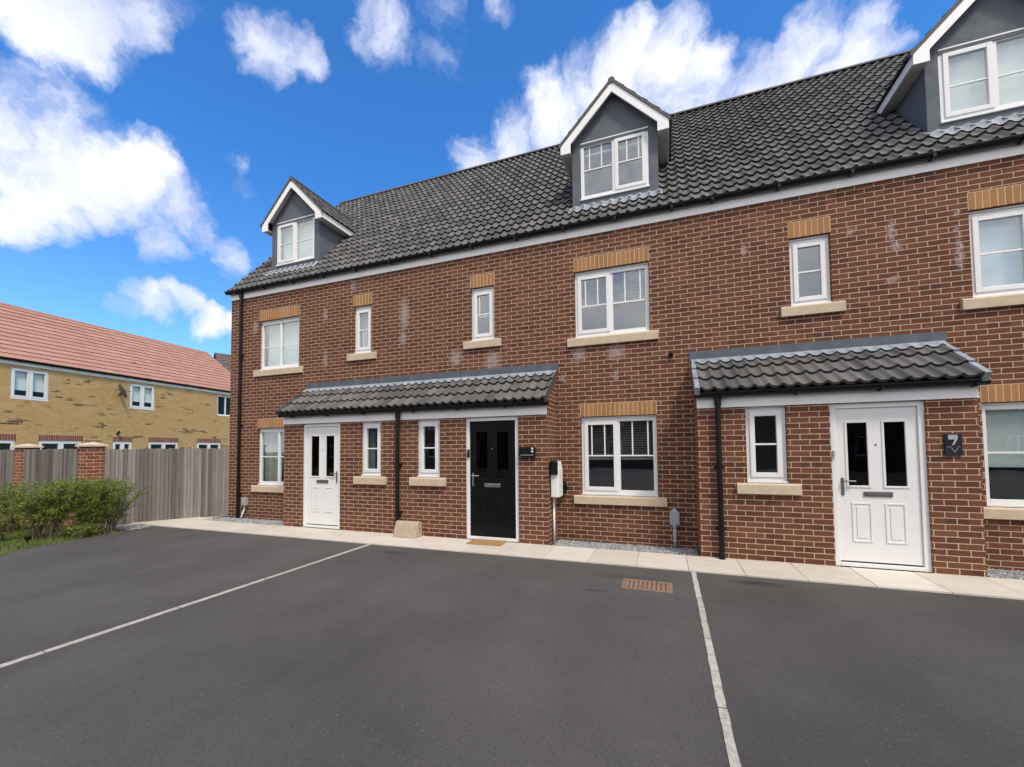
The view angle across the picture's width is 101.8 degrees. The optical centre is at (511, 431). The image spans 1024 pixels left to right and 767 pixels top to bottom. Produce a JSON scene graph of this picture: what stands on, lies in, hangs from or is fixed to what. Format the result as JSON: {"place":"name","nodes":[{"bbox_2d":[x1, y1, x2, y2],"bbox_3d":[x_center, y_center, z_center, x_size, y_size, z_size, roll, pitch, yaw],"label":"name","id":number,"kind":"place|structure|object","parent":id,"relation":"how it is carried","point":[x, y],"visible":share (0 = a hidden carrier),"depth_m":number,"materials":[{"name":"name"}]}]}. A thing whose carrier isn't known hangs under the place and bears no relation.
{"place":"outdoors","nodes":[
{"label":"outdoors","id":0,"kind":"place"},
{"bbox_2d":[0,520,137,556],"bbox_3d":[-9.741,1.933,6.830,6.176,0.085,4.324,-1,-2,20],"label":"grass","id":1,"kind":"structure","parent":0,"point":[8,543],"depth_m":7.63,"materials":[{"name":"green plant"}]},
{"bbox_2d":[0,511,23,541],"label":"plant","id":2,"kind":"object","parent":1,"relation":"on","point":[3,525],"visible":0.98,"depth_m":7.56,"materials":[{"name":"green plant"}]},
{"bbox_2d":[0,481,39,532],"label":"shrub","id":3,"kind":"object","parent":1,"relation":"on","point":[6,516],"visible":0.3,"depth_m":8.32,"materials":[{"name":"green plant"}]},
{"bbox_2d":[24,536,31,543],"bbox_3d":[-8.360,1.893,7.177,0.092,0.162,0.092,-1,-2,20],"label":"garden light","id":4,"kind":"object","parent":1,"relation":"on","point":[26,538],"visible":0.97,"depth_m":7.17,"materials":[{"name":"black plastic"}]},
{"bbox_2d":[0,480,73,541],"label":"shrub","id":5,"kind":"object","parent":1,"relation":"on","point":[23,504],"visible":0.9,"depth_m":7.51,"materials":[{"name":"green plant"}]},
{"bbox_2d":[33,478,98,539],"bbox_3d":[-8.415,1.428,7.786,1.082,1.149,0.821,-1,-2,20],"label":"shrub","id":6,"kind":"object","parent":1,"relation":"on","point":[64,510],"visible":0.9,"depth_m":7.75,"materials":[{"name":"green plant"}]},
{"bbox_2d":[43,520,112,538],"bbox_3d":[-8.197,1.868,7.915,0.816,0.359,0.810,-1,-2,20],"label":"plant","id":7,"kind":"object","parent":1,"relation":"on","point":[77,530],"visible":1,"depth_m":7.84,"materials":[{"name":"green plant"}]},
{"bbox_2d":[53,474,135,533],"bbox_3d":[-8.341,1.432,8.252,1.059,1.176,1.139,-2,-3,35],"label":"shrub","id":8,"kind":"object","parent":1,"relation":"on","point":[90,515],"visible":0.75,"depth_m":8.10,"materials":[{"name":"green plant"}]},
{"bbox_2d":[88,479,153,532],"bbox_3d":[-7.965,1.478,8.393,1.121,1.089,0.982,-1,-2,20],"label":"shrub","id":9,"kind":"object","parent":1,"relation":"on","point":[114,511],"visible":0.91,"depth_m":8.29,"materials":[{"name":"green plant"}]},
{"bbox_2d":[0,0,957,356],"label":"sky","id":10,"kind":"structure","parent":0,"point":[147,146],"materials":[{"name":"blue"}]},
{"bbox_2d":[0,526,1023,766],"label":"car park","id":11,"kind":"structure","parent":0,"point":[371,655],"depth_m":3.08,"materials":[{"name":"grey asphalt"}]},
{"bbox_2d":[0,544,370,667],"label":"parking line","id":12,"kind":"object","parent":11,"relation":"on","point":[99,633],"visible":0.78,"depth_m":4.01,"materials":[{"name":"white paint"}]},
{"bbox_2d":[621,578,672,592],"bbox_3d":[1.552,1.782,4.782,0.550,0.036,0.350,-1,-2,20],"label":"drain cover","id":13,"kind":"object","parent":11,"relation":"on","point":[656,586],"visible":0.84,"depth_m":4.78,"materials":[{"name":"metal"}]},
{"bbox_2d":[691,572,740,766],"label":"parking line","id":14,"kind":"object","parent":11,"relation":"on","point":[733,756],"visible":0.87,"depth_m":2.73,"materials":[{"name":"white paint"}]},
{"bbox_2d":[754,581,768,585],"bbox_3d":[2.885,1.761,4.815,0.148,0.013,0.150,-1,-2,20],"label":"stopcock lid","id":15,"kind":"object","parent":11,"relation":"on","point":[761,583],"visible":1,"depth_m":4.81,"materials":[{"name":"metal"}]},
{"bbox_2d":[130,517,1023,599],"bbox_3d":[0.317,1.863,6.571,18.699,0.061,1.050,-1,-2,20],"label":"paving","id":16,"kind":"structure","parent":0,"point":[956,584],"depth_m":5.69,"materials":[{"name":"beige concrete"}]},
{"bbox_2d":[393,520,421,537],"bbox_3d":[-1.881,1.753,7.509,0.478,0.272,0.231,-1,-2,20],"label":"meter cover","id":17,"kind":"object","parent":16,"relation":"on","point":[407,529],"visible":1,"depth_m":7.45,"materials":[{"name":"plastic"}]},
{"bbox_2d":[466,539,506,545],"bbox_3d":[-0.420,1.846,6.939,0.600,0.014,0.340,-1,-2,19],"label":"doormat","id":18,"kind":"object","parent":16,"relation":"on","point":[488,542],"visible":1,"depth_m":6.90,"materials":[{"name":"brown fabric"}]},
{"bbox_2d":[132,516,1023,579],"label":"ground","id":19,"kind":"structure","parent":0,"point":[564,544],"depth_m":6.83,"materials":[{"name":"grey gravel"}]},
{"bbox_2d":[0,442,108,525],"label":"garden wall","id":20,"kind":"structure","parent":19,"relation":"on","point":[91,459],"depth_m":9.05,"materials":[{"name":"orange brick"}]},
{"bbox_2d":[0,449,14,494],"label":"fence panel","id":21,"kind":"object","parent":20,"relation":"attached to","point":[7,465],"visible":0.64,"depth_m":10.02,"materials":[{"name":"grey wood"}]},
{"bbox_2d":[22,449,78,502],"bbox_3d":[-10.423,1.010,9.397,2.312,1.247,0.079,-1,-2,20],"label":"fence panel","id":22,"kind":"object","parent":20,"relation":"attached to","point":[42,466],"visible":0.61,"depth_m":9.39,"materials":[{"name":"grey wood"}]},
{"bbox_2d":[0,302,230,449],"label":"brick house","id":23,"kind":"structure","parent":19,"relation":"on","point":[61,378],"depth_m":18.61,"materials":[{"name":"brick"}]},
{"bbox_2d":[0,440,14,449],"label":"window","id":24,"kind":"structure","parent":23,"relation":"in","point":[12,442],"depth_m":15.26,"materials":[{"name":"white plastic"}]},
{"bbox_2d":[10,367,48,401],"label":"window","id":25,"kind":"structure","parent":23,"relation":"in","point":[30,381],"depth_m":15.78,"materials":[{"name":"white plastic"}]},
{"bbox_2d":[38,440,81,449],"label":"window","id":26,"kind":"structure","parent":23,"relation":"in","point":[60,444],"depth_m":16.61,"materials":[{"name":"white plastic"}]},
{"bbox_2d":[112,441,131,448],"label":"window","id":27,"kind":"structure","parent":23,"relation":"in","point":[121,443],"depth_m":18.81,"materials":[{"name":"white plastic"}]},
{"bbox_2d":[117,384,130,397],"bbox_3d":[-17.405,-1.822,18.584,0.489,0.633,0.451,0,-2,-13],"label":"satellite dish","id":28,"kind":"object","parent":23,"relation":"attached to","point":[122,390],"visible":1,"depth_m":18.51,"materials":[{"name":"grey metal"}]},
{"bbox_2d":[129,383,154,409],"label":"window","id":29,"kind":"structure","parent":23,"relation":"in","point":[142,394],"depth_m":19.65,"materials":[{"name":"white plastic"}]},
{"bbox_2d":[148,442,177,448],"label":"window","id":30,"kind":"structure","parent":23,"relation":"in","point":[149,443],"depth_m":20.53,"materials":[{"name":"white plastic"}]},
{"bbox_2d":[197,442,219,448],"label":"window","id":31,"kind":"structure","parent":23,"relation":"in","point":[208,444],"depth_m":22.88,"materials":[{"name":"white plastic"}]},
{"bbox_2d":[217,395,229,416],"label":"window","id":32,"kind":"structure","parent":23,"relation":"in","point":[225,397],"depth_m":23.99,"materials":[{"name":"white plastic"}]},
{"bbox_2d":[100,515,225,529],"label":"pale gravel","id":33,"kind":"structure","parent":19,"relation":"on","point":[127,527],"depth_m":8.88,"materials":[{"name":"grey gravel"}]},
{"bbox_2d":[103,448,228,525],"bbox_3d":[-7.868,1.244,9.855,2.568,1.704,0.179,1,-3,-38],"label":"wooden fence","id":34,"kind":"object","parent":19,"relation":"on","point":[190,483],"visible":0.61,"depth_m":9.71,"materials":[{"name":"grey wood"}]},
{"bbox_2d":[213,353,230,371],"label":"house","id":35,"kind":"structure","parent":19,"relation":"on","point":[224,360],"depth_m":30.96,"materials":[{"name":"grey brick"}]},
{"bbox_2d":[224,163,488,533],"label":"terraced house","id":36,"kind":"structure","parent":19,"relation":"on","point":[324,348],"depth_m":9.38,"materials":[{"name":"red brick"}]},
{"bbox_2d":[240,497,247,518],"bbox_3d":[-6.392,1.832,9.908,0.154,0.517,0.119,-1,-2,20],"label":"cable box","id":37,"kind":"object","parent":36,"relation":"attached to","point":[244,501],"visible":0.96,"depth_m":9.89,"materials":[{"name":"grey plastic"}]},
{"bbox_2d":[258,428,283,485],"bbox_3d":[-5.429,0.591,9.812,1.265,1.348,0.238,-1,-2,20],"label":"window","id":38,"kind":"structure","parent":36,"relation":"in","point":[273,456],"depth_m":9.97,"materials":[{"name":"white plastic"}]},
{"bbox_2d":[260,317,298,369],"bbox_3d":[-5.439,-2.066,9.913,1.269,1.181,0.239,-1,-2,20],"label":"window","id":39,"kind":"structure","parent":36,"relation":"in","point":[283,347],"depth_m":9.97,"materials":[{"name":"white plastic"}]},
{"bbox_2d":[276,214,314,266],"bbox_3d":[-5.314,-4.703,10.344,1.236,1.108,0.239,-1,-2,20],"label":"window","id":40,"kind":"structure","parent":36,"relation":"in","point":[298,244],"depth_m":10.37,"materials":[{"name":"white plastic"}]},
{"bbox_2d":[303,423,339,528],"bbox_3d":[-3.853,0.890,8.449,0.978,2.118,0.112,-1,-2,20],"label":"door","id":41,"kind":"structure","parent":36,"relation":"in","point":[321,472],"depth_m":8.46,"materials":[{"name":"white plastic"}]},
{"bbox_2d":[354,305,370,353],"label":"window","id":42,"kind":"structure","parent":36,"relation":"in","point":[365,311],"depth_m":9.05,"materials":[{"name":"white plastic"}]},
{"bbox_2d":[361,421,380,476],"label":"window","id":43,"kind":"structure","parent":36,"relation":"in","point":[369,427],"depth_m":8.10,"materials":[{"name":"white plastic"}]},
{"bbox_2d":[393,76,696,548],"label":"terraced house","id":44,"kind":"structure","parent":19,"relation":"on","point":[554,314],"depth_m":7.38,"materials":[{"name":"red brick"}]},
{"bbox_2d":[417,419,439,477],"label":"window","id":45,"kind":"structure","parent":44,"relation":"in","point":[423,423],"depth_m":7.61,"materials":[{"name":"white plastic"}]},
{"bbox_2d":[471,286,493,340],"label":"window","id":46,"kind":"structure","parent":44,"relation":"in","point":[489,291],"depth_m":8.06,"materials":[{"name":"white plastic"}]},
{"bbox_2d":[466,416,518,541],"bbox_3d":[-0.338,0.804,7.159,0.983,2.118,0.112,-1,-2,20],"label":"door","id":47,"kind":"structure","parent":44,"relation":"in","point":[492,482],"depth_m":7.16,"materials":[{"name":"black plastic"}]},
{"bbox_2d":[519,447,535,456],"bbox_3d":[0.253,0.335,6.871,0.270,0.164,0.073,-1,-2,20],"label":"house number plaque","id":48,"kind":"object","parent":44,"relation":"attached to","point":[527,451],"visible":1,"depth_m":6.84,"materials":[{"name":"black plastic"}]},
{"bbox_2d":[550,460,566,543],"bbox_3d":[0.798,1.180,7.051,0.206,1.395,0.535,-1,-2,20],"label":"car charger","id":49,"kind":"object","parent":44,"relation":"attached to","point":[558,486],"visible":1,"depth_m":6.88,"materials":[{"name":"white plastic"}]},
{"bbox_2d":[575,262,649,337],"bbox_3d":[1.731,-2.244,7.240,1.273,1.181,0.160,-1,-2,20],"label":"window","id":50,"kind":"structure","parent":44,"relation":"in","point":[607,274],"depth_m":7.21,"materials":[{"name":"white plastic"}]},
{"bbox_2d":[580,126,649,201],"bbox_3d":[1.880,-4.882,7.662,1.236,1.108,0.160,-1,-2,20],"label":"window","id":51,"kind":"structure","parent":44,"relation":"in","point":[617,188],"depth_m":7.59,"materials":[{"name":"white plastic"}]},
{"bbox_2d":[581,415,658,496],"bbox_3d":[1.826,0.411,7.109,1.267,1.348,0.160,-1,-2,20],"label":"window","id":52,"kind":"structure","parent":44,"relation":"in","point":[614,421],"depth_m":7.09,"materials":[{"name":"white plastic"}]},
{"bbox_2d":[669,508,679,548],"bbox_3d":[2.596,1.548,6.626,0.150,0.650,0.092,-1,-2,20],"label":"cable box","id":53,"kind":"object","parent":44,"relation":"attached to","point":[674,517],"visible":0.98,"depth_m":6.60,"materials":[{"name":"grey plastic"}]},
{"bbox_2d":[675,0,1023,576],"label":"terraced house","id":54,"kind":"structure","parent":19,"relation":"on","point":[856,249],"depth_m":5.80,"materials":[{"name":"red brick"}]},
{"bbox_2d":[745,405,788,482],"bbox_3d":[3.526,0.176,5.783,0.506,1.066,0.100,-1,-2,20],"label":"window","id":55,"kind":"structure","parent":54,"relation":"in","point":[778,411],"depth_m":5.75,"materials":[{"name":"white plastic"}]},
{"bbox_2d":[789,234,831,305],"bbox_3d":[4.439,-2.387,6.217,0.529,1.031,0.100,-1,-2,20],"label":"window","id":56,"kind":"structure","parent":54,"relation":"in","point":[822,241],"depth_m":6.19,"materials":[{"name":"white plastic"}]},
{"bbox_2d":[829,400,931,572],"bbox_3d":[4.678,0.680,5.318,0.987,2.118,0.112,-1,-2,20],"label":"door","id":57,"kind":"structure","parent":54,"relation":"in","point":[881,502],"depth_m":5.31,"materials":[{"name":"white plastic"}]},
{"bbox_2d":[943,433,962,455],"bbox_3d":[5.338,0.156,5.032,0.164,0.270,0.020,-1,-2,20],"label":"house number plaque","id":58,"kind":"object","parent":54,"relation":"attached to","point":[952,444],"visible":1,"depth_m":5.03,"materials":[{"name":"black stone"}]},
{"bbox_2d":[937,27,1023,123],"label":"window","id":59,"kind":"structure","parent":54,"relation":"in","point":[986,78],"depth_m":5.90,"materials":[{"name":"white plastic"}]},
{"bbox_2d":[968,204,1023,297],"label":"window","id":60,"kind":"structure","parent":54,"relation":"in","point":[996,234],"depth_m":5.53,"materials":[{"name":"white plastic"}]},
{"bbox_2d":[981,402,1023,507],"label":"window","id":61,"kind":"structure","parent":54,"relation":"in","point":[1003,423],"depth_m":5.45,"materials":[{"name":"white plastic"}]}
]}

